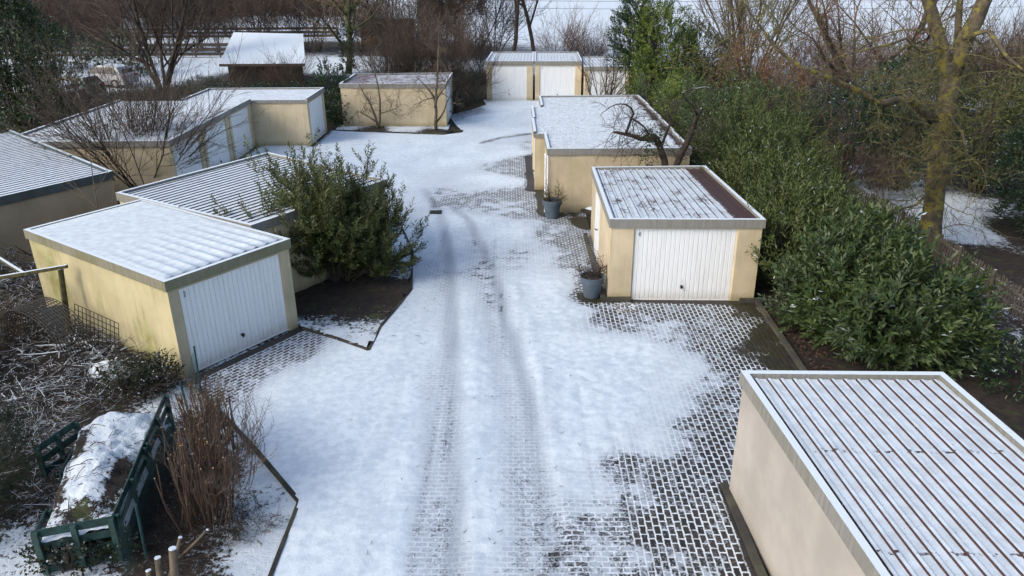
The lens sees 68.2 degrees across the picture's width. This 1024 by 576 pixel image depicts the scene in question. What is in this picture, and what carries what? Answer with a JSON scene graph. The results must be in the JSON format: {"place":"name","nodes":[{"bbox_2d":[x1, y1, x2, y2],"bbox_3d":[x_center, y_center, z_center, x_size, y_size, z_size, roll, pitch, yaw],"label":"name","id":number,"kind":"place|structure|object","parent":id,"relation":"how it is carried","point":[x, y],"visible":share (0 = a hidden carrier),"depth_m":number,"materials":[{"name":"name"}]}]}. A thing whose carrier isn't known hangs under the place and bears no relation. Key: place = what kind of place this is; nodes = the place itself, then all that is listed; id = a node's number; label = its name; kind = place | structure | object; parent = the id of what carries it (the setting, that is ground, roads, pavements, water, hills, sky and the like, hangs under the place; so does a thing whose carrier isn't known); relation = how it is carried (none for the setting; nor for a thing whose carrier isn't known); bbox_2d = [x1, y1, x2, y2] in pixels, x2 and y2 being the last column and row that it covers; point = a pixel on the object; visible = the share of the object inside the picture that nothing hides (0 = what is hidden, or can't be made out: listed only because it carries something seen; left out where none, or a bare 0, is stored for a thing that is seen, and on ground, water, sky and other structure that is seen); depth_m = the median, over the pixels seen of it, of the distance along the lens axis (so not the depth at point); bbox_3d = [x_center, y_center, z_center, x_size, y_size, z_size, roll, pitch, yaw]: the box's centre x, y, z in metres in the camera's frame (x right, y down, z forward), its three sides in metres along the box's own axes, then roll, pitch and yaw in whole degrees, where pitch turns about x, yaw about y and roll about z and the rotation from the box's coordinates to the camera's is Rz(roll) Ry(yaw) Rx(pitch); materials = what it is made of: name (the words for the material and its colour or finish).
{"place":"outdoors","nodes":[
{"label":"outdoors","id":0,"kind":"place"},
{"bbox_2d":[86,99,255,160],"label":"garage","id":1,"kind":"structure","parent":0,"point":[239,132],"depth_m":36.74,"materials":[{"name":"concrete"}]},
{"bbox_2d":[231,108,252,158],"bbox_3d":[-13.182,-7.581,36.909,0.135,2.035,2.520,0,23,0],"label":"door","id":2,"kind":"structure","parent":1,"relation":"in","point":[238,132],"depth_m":36.89,"materials":[{"name":"white metal"}]},
{"bbox_2d":[183,99,799,575],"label":"paved driveway","id":3,"kind":"structure","parent":0,"point":[561,411],"depth_m":15.94,"materials":[{"name":"snow"}]},
{"bbox_2d":[485,52,533,99],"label":"garage","id":4,"kind":"structure","parent":0,"point":[516,71],"depth_m":51.10,"materials":[{"name":"concrete"}]},
{"bbox_2d":[492,66,526,99],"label":"door","id":5,"kind":"structure","parent":4,"relation":"in","point":[515,77],"depth_m":51.05,"materials":[{"name":"white metal"}]},
{"bbox_2d":[0,0,1023,575],"bbox_3d":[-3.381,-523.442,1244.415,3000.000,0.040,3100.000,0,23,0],"label":"ground","id":6,"kind":"structure","parent":0,"point":[1004,254],"depth_m":18.52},
{"bbox_2d":[0,242,44,324],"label":"brush pile","id":7,"kind":"object","parent":6,"relation":"on","point":[31,289],"visible":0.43,"depth_m":21.06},
{"bbox_2d":[0,398,48,522],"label":"yew bush","id":8,"kind":"object","parent":6,"relation":"on","point":[3,421],"visible":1,"depth_m":13.04,"materials":[{"name":"green plant"}]},
{"bbox_2d":[0,273,71,365],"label":"bramble thicket","id":9,"kind":"object","parent":6,"relation":"on","point":[11,318],"visible":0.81,"depth_m":18.54,"materials":[{"name":"brown plant"}]},
{"bbox_2d":[0,141,72,171],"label":"garage","id":10,"kind":"structure","parent":6,"relation":"on","point":[16,158],"depth_m":26.51,"materials":[{"name":"metal"}]},
{"bbox_2d":[0,257,72,337],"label":"washing post","id":11,"kind":"object","parent":6,"relation":"on","point":[62,283],"visible":0.8,"depth_m":18.19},
{"bbox_2d":[1,406,73,531],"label":"brush pile","id":12,"kind":"object","parent":6,"relation":"on","point":[35,492],"visible":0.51,"depth_m":13.42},
{"bbox_2d":[0,375,88,456],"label":"brush pile","id":13,"kind":"object","parent":6,"relation":"on","point":[47,422],"visible":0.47,"depth_m":15.54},
{"bbox_2d":[0,0,93,132],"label":"ivy tree","id":14,"kind":"object","parent":6,"relation":"on","point":[6,13],"visible":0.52,"depth_m":36.76,"materials":[{"name":"green plant"}]},
{"bbox_2d":[1,297,99,369],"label":"wire arch","id":15,"kind":"structure","parent":6,"relation":"on","point":[28,306],"depth_m":17.59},
{"bbox_2d":[0,16,109,83],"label":"laurel bush","id":16,"kind":"object","parent":6,"relation":"on","point":[64,38],"visible":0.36,"depth_m":60.21,"materials":[{"name":"green plant"}]},
{"bbox_2d":[33,420,80,477],"bbox_3d":[-8.378,2.979,14.025,0.100,0.638,0.956,6,24,15],"label":"pallet panel","id":17,"kind":"object","parent":6,"relation":"on","point":[59,447],"visible":0.75,"depth_m":13.95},
{"bbox_2d":[0,155,117,281],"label":"garage","id":18,"kind":"structure","parent":6,"relation":"on","point":[35,195],"depth_m":23.18,"materials":[{"name":"plaster"},{"name":"snow"},{"name":"dark slate"}]},
{"bbox_2d":[0,299,138,424],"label":"brush pile","id":19,"kind":"object","parent":6,"relation":"on","point":[47,380],"visible":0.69,"depth_m":16.84,"materials":[{"name":"wood"}]},
{"bbox_2d":[21,0,127,68],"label":"thicket shrub","id":20,"kind":"object","parent":6,"relation":"on","point":[55,13],"visible":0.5,"depth_m":66.64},
{"bbox_2d":[30,516,124,575],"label":"pallet panel","id":21,"kind":"object","parent":6,"relation":"on","point":[76,538],"visible":0.85,"depth_m":11.49,"materials":[{"name":"wood"}]},
{"bbox_2d":[12,521,153,575],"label":"ivy clump","id":22,"kind":"object","parent":6,"relation":"on","point":[68,562],"visible":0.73,"depth_m":11.52,"materials":[{"name":"green plant"}]},
{"bbox_2d":[0,124,206,202],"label":"garage","id":23,"kind":"structure","parent":6,"relation":"on","point":[165,171],"depth_m":29.41,"materials":[{"name":"concrete"}]},
{"bbox_2d":[173,135,201,175],"bbox_3d":[-13.210,-4.989,30.855,0.045,2.035,2.544,0,23,0],"label":"door","id":24,"kind":"structure","parent":23,"relation":"in","point":[198,166],"depth_m":30.72,"materials":[{"name":"white metal"}]},
{"bbox_2d":[41,412,170,541],"bbox_3d":[-6.969,3.091,13.132,1.531,0.809,3.670,-7,24,-16],"label":"compost heap","id":25,"kind":"object","parent":6,"relation":"on","point":[108,453],"visible":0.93,"depth_m":12.63,"materials":[{"name":"snow"}]},
{"bbox_2d":[34,407,147,527],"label":"twig litter","id":26,"kind":"object","parent":25,"relation":"on","point":[80,447],"visible":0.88,"depth_m":12.57,"materials":[{"name":"brown plant"}]},
{"bbox_2d":[0,41,227,57],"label":"board fence","id":27,"kind":"object","parent":6,"relation":"on","point":[219,49],"visible":0.2,"depth_m":76.57,"materials":[{"name":"brown wood"}]},
{"bbox_2d":[93,24,156,75],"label":"hedge","id":28,"kind":"object","parent":6,"relation":"on","point":[115,56],"visible":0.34,"depth_m":63.74,"materials":[{"name":"green plant"}]},
{"bbox_2d":[80,334,183,414],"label":"thicket","id":29,"kind":"object","parent":6,"relation":"on","point":[145,386],"visible":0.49,"depth_m":16.20,"materials":[{"name":"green plant"}]},
{"bbox_2d":[111,445,155,556],"bbox_3d":[-6.259,3.497,12.554,0.098,0.818,1.936,-5,24,-10],"label":"pallet panel","id":30,"kind":"object","parent":6,"relation":"on","point":[130,480],"visible":0.72,"depth_m":12.50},
{"bbox_2d":[0,0,270,187],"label":"bare bush","id":31,"kind":"object","parent":6,"relation":"on","point":[154,109],"visible":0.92,"depth_m":28.52,"materials":[{"name":"brown plant"}]},
{"bbox_2d":[47,110,233,167],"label":"garage","id":32,"kind":"structure","parent":6,"relation":"on","point":[220,157],"depth_m":33.86,"materials":[{"name":"concrete"}]},
{"bbox_2d":[204,120,229,166],"bbox_3d":[-13.173,-6.288,33.889,0.135,2.035,2.544,0,23,0],"label":"door","id":33,"kind":"structure","parent":32,"relation":"in","point":[221,158],"depth_m":34.00,"materials":[{"name":"white metal"}]},
{"bbox_2d":[92,348,190,403],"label":"ivy clump","id":34,"kind":"object","parent":6,"relation":"on","point":[141,369],"visible":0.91,"depth_m":16.20,"materials":[{"name":"green plant"}]},
{"bbox_2d":[51,0,243,93],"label":"bare tree","id":35,"kind":"object","parent":6,"relation":"on","point":[159,42],"visible":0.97,"depth_m":53.75,"materials":[{"name":"brown plant"}]},
{"bbox_2d":[115,346,201,575],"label":"wire fence","id":36,"kind":"object","parent":6,"relation":"on","point":[182,388],"visible":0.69,"depth_m":12.82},
{"bbox_2d":[142,394,175,479],"bbox_3d":[-6.618,2.786,14.219,0.098,0.818,1.756,-5,24,-10],"label":"pallet panel","id":37,"kind":"object","parent":6,"relation":"on","point":[168,410],"visible":0.69,"depth_m":14.20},
{"bbox_2d":[23,199,298,378],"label":"garage","id":38,"kind":"structure","parent":6,"relation":"on","point":[181,282],"depth_m":18.03,"materials":[{"name":"concrete"}]},
{"bbox_2d":[179,255,287,370],"bbox_3d":[-6.465,0.549,17.846,0.139,2.015,2.693,15,28,32],"label":"door","id":39,"kind":"structure","parent":38,"relation":"in","point":[226,314],"depth_m":17.78,"materials":[{"name":"white metal"}]},
{"bbox_2d":[122,482,230,575],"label":"brush pile","id":40,"kind":"object","parent":6,"relation":"on","point":[180,551],"visible":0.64,"depth_m":12.12,"materials":[{"name":"brown plant"}]},
{"bbox_2d":[145,528,208,575],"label":"coppiced stump","id":41,"kind":"object","parent":6,"relation":"on","point":[173,551],"visible":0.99,"depth_m":10.78,"materials":[{"name":"wood"}]},
{"bbox_2d":[93,73,316,104],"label":"hedge","id":42,"kind":"object","parent":6,"relation":"on","point":[210,83],"visible":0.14,"depth_m":45.81,"materials":[{"name":"brown plant"}]},
{"bbox_2d":[141,354,277,538],"bbox_3d":[-5.144,2.443,13.029,2.064,2.380,3.823,-8,24,-18],"label":"cut back bush","id":43,"kind":"object","parent":6,"relation":"on","point":[208,451],"visible":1,"depth_m":12.69,"materials":[{"name":"brown plant"}]},
{"bbox_2d":[180,0,254,51],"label":"thicket shrub","id":44,"kind":"object","parent":6,"relation":"on","point":[215,33],"visible":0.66,"depth_m":79.38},
{"bbox_2d":[115,152,322,207],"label":"garage","id":45,"kind":"structure","parent":6,"relation":"on","point":[192,189],"depth_m":23.37,"materials":[{"name":"concrete"}]},
{"bbox_2d":[175,486,290,554],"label":"heather tuft","id":46,"kind":"object","parent":6,"relation":"on","point":[235,531],"visible":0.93,"depth_m":12.32,"materials":[{"name":"brown plant"}]},
{"bbox_2d":[198,389,298,575],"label":"kerb","id":47,"kind":"structure","parent":6,"relation":"on","point":[280,479],"depth_m":13.27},
{"bbox_2d":[213,0,293,32],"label":"thicket shrub","id":48,"kind":"object","parent":6,"relation":"on","point":[275,4],"visible":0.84,"depth_m":78.67,"materials":[{"name":"brown plant"}]},
{"bbox_2d":[182,87,326,145],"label":"garage","id":49,"kind":"structure","parent":6,"relation":"on","point":[294,115],"depth_m":38.69,"materials":[{"name":"paint"}]},
{"bbox_2d":[214,0,297,32],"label":"thicket shrub","id":50,"kind":"object","parent":6,"relation":"on","point":[261,17],"visible":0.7,"depth_m":78.67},
{"bbox_2d":[219,32,304,87],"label":"garden shed","id":51,"kind":"structure","parent":6,"relation":"on","point":[250,45],"depth_m":56.04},
{"bbox_2d":[178,167,386,292],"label":"garage","id":52,"kind":"structure","parent":6,"relation":"on","point":[253,203],"depth_m":21.11,"materials":[{"name":"concrete"}]},
{"bbox_2d":[259,32,317,87],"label":"thicket shrub","id":53,"kind":"object","parent":6,"relation":"on","point":[302,68],"visible":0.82,"depth_m":51.35,"materials":[{"name":"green plant"}]},
{"bbox_2d":[255,0,337,53],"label":"thicket shrub","id":54,"kind":"object","parent":6,"relation":"on","point":[290,20],"visible":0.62,"depth_m":80.63,"materials":[{"name":"brown plant"}]},
{"bbox_2d":[284,0,343,51],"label":"thicket shrub","id":55,"kind":"object","parent":6,"relation":"on","point":[313,20],"visible":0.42,"depth_m":80.57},
{"bbox_2d":[307,56,351,127],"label":"laurel bush","id":56,"kind":"object","parent":6,"relation":"on","point":[334,109],"visible":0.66,"depth_m":43.46,"materials":[{"name":"green plant"}]},
{"bbox_2d":[290,0,398,73],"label":"bare tree","id":57,"kind":"object","parent":6,"relation":"on","point":[348,10],"visible":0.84,"depth_m":62.71,"materials":[{"name":"brown plant"}]},
{"bbox_2d":[294,226,412,346],"bbox_3d":[-5.263,-0.473,22.747,4.680,0.047,9.840,0,23,0],"label":"planting bed","id":58,"kind":"object","parent":6,"relation":"on","point":[359,308],"visible":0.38,"depth_m":20.70,"materials":[{"name":"soil"}]},
{"bbox_2d":[210,127,430,284],"bbox_3d":[-5.316,-2.172,21.325,5.765,4.373,4.273,0,23,0],"label":"laurel bush","id":59,"kind":"object","parent":58,"relation":"on","point":[340,235],"visible":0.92,"depth_m":21.12,"materials":[{"name":"green plant"}]},
{"bbox_2d":[333,16,427,83],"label":"thicket shrub","id":60,"kind":"object","parent":6,"relation":"on","point":[403,61],"visible":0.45,"depth_m":47.72,"materials":[{"name":"brown plant"}]},
{"bbox_2d":[329,2,442,76],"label":"thicket shrub","id":61,"kind":"object","parent":6,"relation":"on","point":[369,62],"visible":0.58,"depth_m":47.23,"materials":[{"name":"brown plant"}]},
{"bbox_2d":[336,124,449,132],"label":"planting bed","id":62,"kind":"object","parent":6,"relation":"on","point":[425,129],"visible":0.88,"depth_m":42.72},
{"bbox_2d":[348,44,409,127],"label":"fruit tree","id":63,"kind":"object","parent":62,"relation":"on","point":[378,123],"visible":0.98,"depth_m":42.28,"materials":[{"name":"brown plant"}]},
{"bbox_2d":[398,7,482,130],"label":"fruit tree","id":64,"kind":"object","parent":62,"relation":"on","point":[435,99],"visible":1,"depth_m":41.33,"materials":[{"name":"brown plant"}]},
{"bbox_2d":[339,72,452,126],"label":"garage","id":65,"kind":"structure","parent":6,"relation":"on","point":[424,116],"depth_m":43.06,"materials":[{"name":"concrete"}]},
{"bbox_2d":[362,0,469,72],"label":"thicket shrub","id":66,"kind":"object","parent":6,"relation":"on","point":[421,24],"visible":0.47,"depth_m":56.30,"materials":[{"name":"brown plant"}]},
{"bbox_2d":[398,3,483,90],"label":"thicket shrub","id":67,"kind":"object","parent":6,"relation":"on","point":[449,56],"visible":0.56,"depth_m":49.94,"materials":[{"name":"brown plant"}]},
{"bbox_2d":[418,0,490,61],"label":"thicket shrub","id":68,"kind":"object","parent":6,"relation":"on","point":[459,37],"visible":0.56,"depth_m":58.21,"materials":[{"name":"brown plant"}]},
{"bbox_2d":[436,0,516,77],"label":"thicket shrub","id":69,"kind":"object","parent":6,"relation":"on","point":[484,41],"visible":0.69,"depth_m":59.18,"materials":[{"name":"brown plant"}]},
{"bbox_2d":[441,0,550,54],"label":"thicket shrub","id":70,"kind":"object","parent":6,"relation":"on","point":[503,18],"visible":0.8,"depth_m":70.07,"materials":[{"name":"brown plant"}]},
{"bbox_2d":[524,0,601,51],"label":"thicket shrub","id":71,"kind":"object","parent":6,"relation":"on","point":[564,38],"visible":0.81,"depth_m":60.37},
{"bbox_2d":[539,95,648,106],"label":"garage","id":72,"kind":"structure","parent":6,"relation":"on","point":[565,100],"depth_m":37.27,"materials":[{"name":"concrete"}]},
{"bbox_2d":[531,105,660,156],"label":"garage","id":73,"kind":"structure","parent":6,"relation":"on","point":[566,112],"depth_m":34.32,"materials":[{"name":"concrete"}]},
{"bbox_2d":[532,117,673,190],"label":"garage","id":74,"kind":"structure","parent":6,"relation":"on","point":[540,127],"depth_m":31.02,"materials":[{"name":"concrete"}]},
{"bbox_2d":[570,21,644,94],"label":"bare shrub","id":75,"kind":"object","parent":6,"relation":"on","point":[613,89],"visible":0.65,"depth_m":45.12,"materials":[{"name":"brown plant"}]},
{"bbox_2d":[544,131,691,212],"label":"garage","id":76,"kind":"structure","parent":6,"relation":"on","point":[571,160],"depth_m":27.76,"materials":[{"name":"paint"}]},
{"bbox_2d":[604,0,661,94],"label":"evergreen tree","id":77,"kind":"object","parent":6,"relation":"on","point":[623,15],"visible":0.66,"depth_m":41.92,"materials":[{"name":"green plant"}]},
{"bbox_2d":[617,0,709,125],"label":"evergreen tree","id":78,"kind":"object","parent":6,"relation":"on","point":[653,64],"visible":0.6,"depth_m":40.64,"materials":[{"name":"green plant"}]},
{"bbox_2d":[589,70,751,169],"bbox_3d":[5.387,-5.059,25.890,5.837,4.990,4.223,0,23,0],"label":"gnarled tree","id":79,"kind":"object","parent":6,"relation":"on","point":[649,136],"visible":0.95,"depth_m":25.61,"materials":[{"name":"brown plant"}]},
{"bbox_2d":[591,165,765,300],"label":"garage","id":80,"kind":"structure","parent":6,"relation":"on","point":[679,233],"depth_m":20.57,"materials":[{"name":"concrete"}]},
{"bbox_2d":[631,229,735,298],"bbox_3d":[4.613,-0.615,20.396,2.672,2.015,0.132,0,23,2],"label":"door","id":81,"kind":"structure","parent":80,"relation":"in","point":[668,264],"depth_m":20.41,"materials":[{"name":"white metal"}]},
{"bbox_2d":[649,62,714,154],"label":"laurel bush","id":82,"kind":"object","parent":6,"relation":"on","point":[675,85],"visible":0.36,"depth_m":34.95,"materials":[{"name":"green plant"}]},
{"bbox_2d":[663,17,731,118],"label":"laurel bush","id":83,"kind":"object","parent":6,"relation":"on","point":[708,34],"visible":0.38,"depth_m":41.30,"materials":[{"name":"green plant"}]},
{"bbox_2d":[720,482,767,575],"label":"kerb","id":84,"kind":"structure","parent":6,"relation":"on","point":[758,566],"depth_m":12.23,"materials":[{"name":"concrete"}]},
{"bbox_2d":[670,61,820,184],"bbox_3d":[8.923,-6.570,30.655,4.485,5.526,7.150,-9,25,-19],"label":"laurel bush","id":85,"kind":"object","parent":6,"relation":"on","point":[727,99],"visible":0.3,"depth_m":29.84,"materials":[{"name":"green plant"}]},
{"bbox_2d":[706,20,810,128],"bbox_3d":[12.938,-11.111,39.918,5.475,5.921,4.006,0,23,0],"label":"beech shrub","id":86,"kind":"object","parent":6,"relation":"on","point":[785,66],"visible":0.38,"depth_m":39.27,"materials":[{"name":"orange plant"}]},
{"bbox_2d":[677,0,843,84],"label":"willow tree","id":87,"kind":"object","parent":6,"relation":"on","point":[729,3],"visible":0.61,"depth_m":52.01,"materials":[{"name":"brown plant"}]},
{"bbox_2d":[684,72,843,238],"bbox_3d":[8.726,-4.487,25.860,5.417,5.221,8.003,0,23,0],"label":"laurel bush","id":88,"kind":"object","parent":6,"relation":"on","point":[739,162],"visible":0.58,"depth_m":25.02,"materials":[{"name":"green plant"}]},
{"bbox_2d":[755,300,807,370],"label":"kerb","id":89,"kind":"structure","parent":6,"relation":"on","point":[784,342],"depth_m":18.48,"materials":[{"name":"concrete"}]},
{"bbox_2d":[758,0,863,98],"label":"thicket shrub","id":90,"kind":"object","parent":6,"relation":"on","point":[800,47],"visible":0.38,"depth_m":49.66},
{"bbox_2d":[740,138,888,301],"bbox_3d":[8.063,-2.089,21.363,4.660,4.093,5.906,0,23,0],"label":"laurel bush","id":91,"kind":"object","parent":6,"relation":"on","point":[825,199],"visible":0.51,"depth_m":20.64,"materials":[{"name":"green plant"}]},
{"bbox_2d":[642,0,1023,253],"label":"mossy tree","id":92,"kind":"object","parent":6,"relation":"on","point":[951,72],"visible":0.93,"depth_m":21.56,"materials":[{"name":"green plant"}]},
{"bbox_2d":[729,370,1023,575],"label":"garage","id":93,"kind":"structure","parent":6,"relation":"on","point":[873,473],"depth_m":10.36,"materials":[{"name":"metal"}]},
{"bbox_2d":[757,194,1016,380],"bbox_3d":[8.684,-0.072,17.967,5.292,3.879,5.321,0,23,0],"label":"laurel bush","id":94,"kind":"object","parent":6,"relation":"on","point":[862,312],"visible":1,"depth_m":17.15,"materials":[{"name":"green plant"}]},
{"bbox_2d":[798,39,978,192],"bbox_3d":[15.243,-6.862,30.587,7.141,6.084,5.619,0,23,0],"label":"holly bush","id":95,"kind":"object","parent":6,"relation":"on","point":[859,139],"visible":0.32,"depth_m":30.13,"materials":[{"name":"green plant"}]},
{"bbox_2d":[855,142,925,199],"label":"thicket shrub","id":96,"kind":"object","parent":6,"relation":"on","point":[883,178],"visible":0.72,"depth_m":28.24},
{"bbox_2d":[773,0,1020,143],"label":"bare tree","id":97,"kind":"object","parent":6,"relation":"on","point":[827,38],"visible":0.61,"depth_m":37.39,"materials":[{"name":"brown plant"}]},
{"bbox_2d":[845,0,1017,134],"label":"thicket shrub","id":98,"kind":"object","parent":6,"relation":"on","point":[992,23],"visible":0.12,"depth_m":39.32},
{"bbox_2d":[842,180,1023,326],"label":"picket fence","id":99,"kind":"object","parent":6,"relation":"on","point":[994,277],"visible":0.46,"depth_m":21.83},
{"bbox_2d":[918,0,1023,140],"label":"thicket shrub","id":100,"kind":"object","parent":6,"relation":"on","point":[984,65],"visible":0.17,"depth_m":37.92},
{"bbox_2d":[923,68,1023,192],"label":"laurel bush","id":101,"kind":"object","parent":6,"relation":"on","point":[1007,118],"visible":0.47,"depth_m":28.80,"materials":[{"name":"green plant"}]},
{"bbox_2d":[939,0,1023,142],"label":"thicket shrub","id":102,"kind":"object","parent":6,"relation":"on","point":[1010,51],"visible":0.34,"depth_m":36.42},
{"bbox_2d":[970,332,1023,402],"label":"laurel bush","id":103,"kind":"object","parent":6,"relation":"on","point":[980,374],"visible":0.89,"depth_m":16.24,"materials":[{"name":"green plant"}]},
{"bbox_2d":[977,124,1023,237],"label":"rhododendron bush","id":104,"kind":"object","parent":6,"relation":"on","point":[1017,140],"visible":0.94,"depth_m":25.86,"materials":[{"name":"green plant"}]},
{"bbox_2d":[534,52,581,99],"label":"garage","id":105,"kind":"structure","parent":0,"point":[557,73],"depth_m":50.86,"materials":[{"name":"concrete"}]},
{"bbox_2d":[540,66,574,94],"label":"door","id":106,"kind":"structure","parent":105,"relation":"in","point":[554,80],"depth_m":50.81,"materials":[{"name":"white metal"}]},
{"bbox_2d":[580,56,630,94],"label":"garage","id":107,"kind":"structure","parent":0,"point":[596,63],"depth_m":50.13,"materials":[{"name":"concrete"}]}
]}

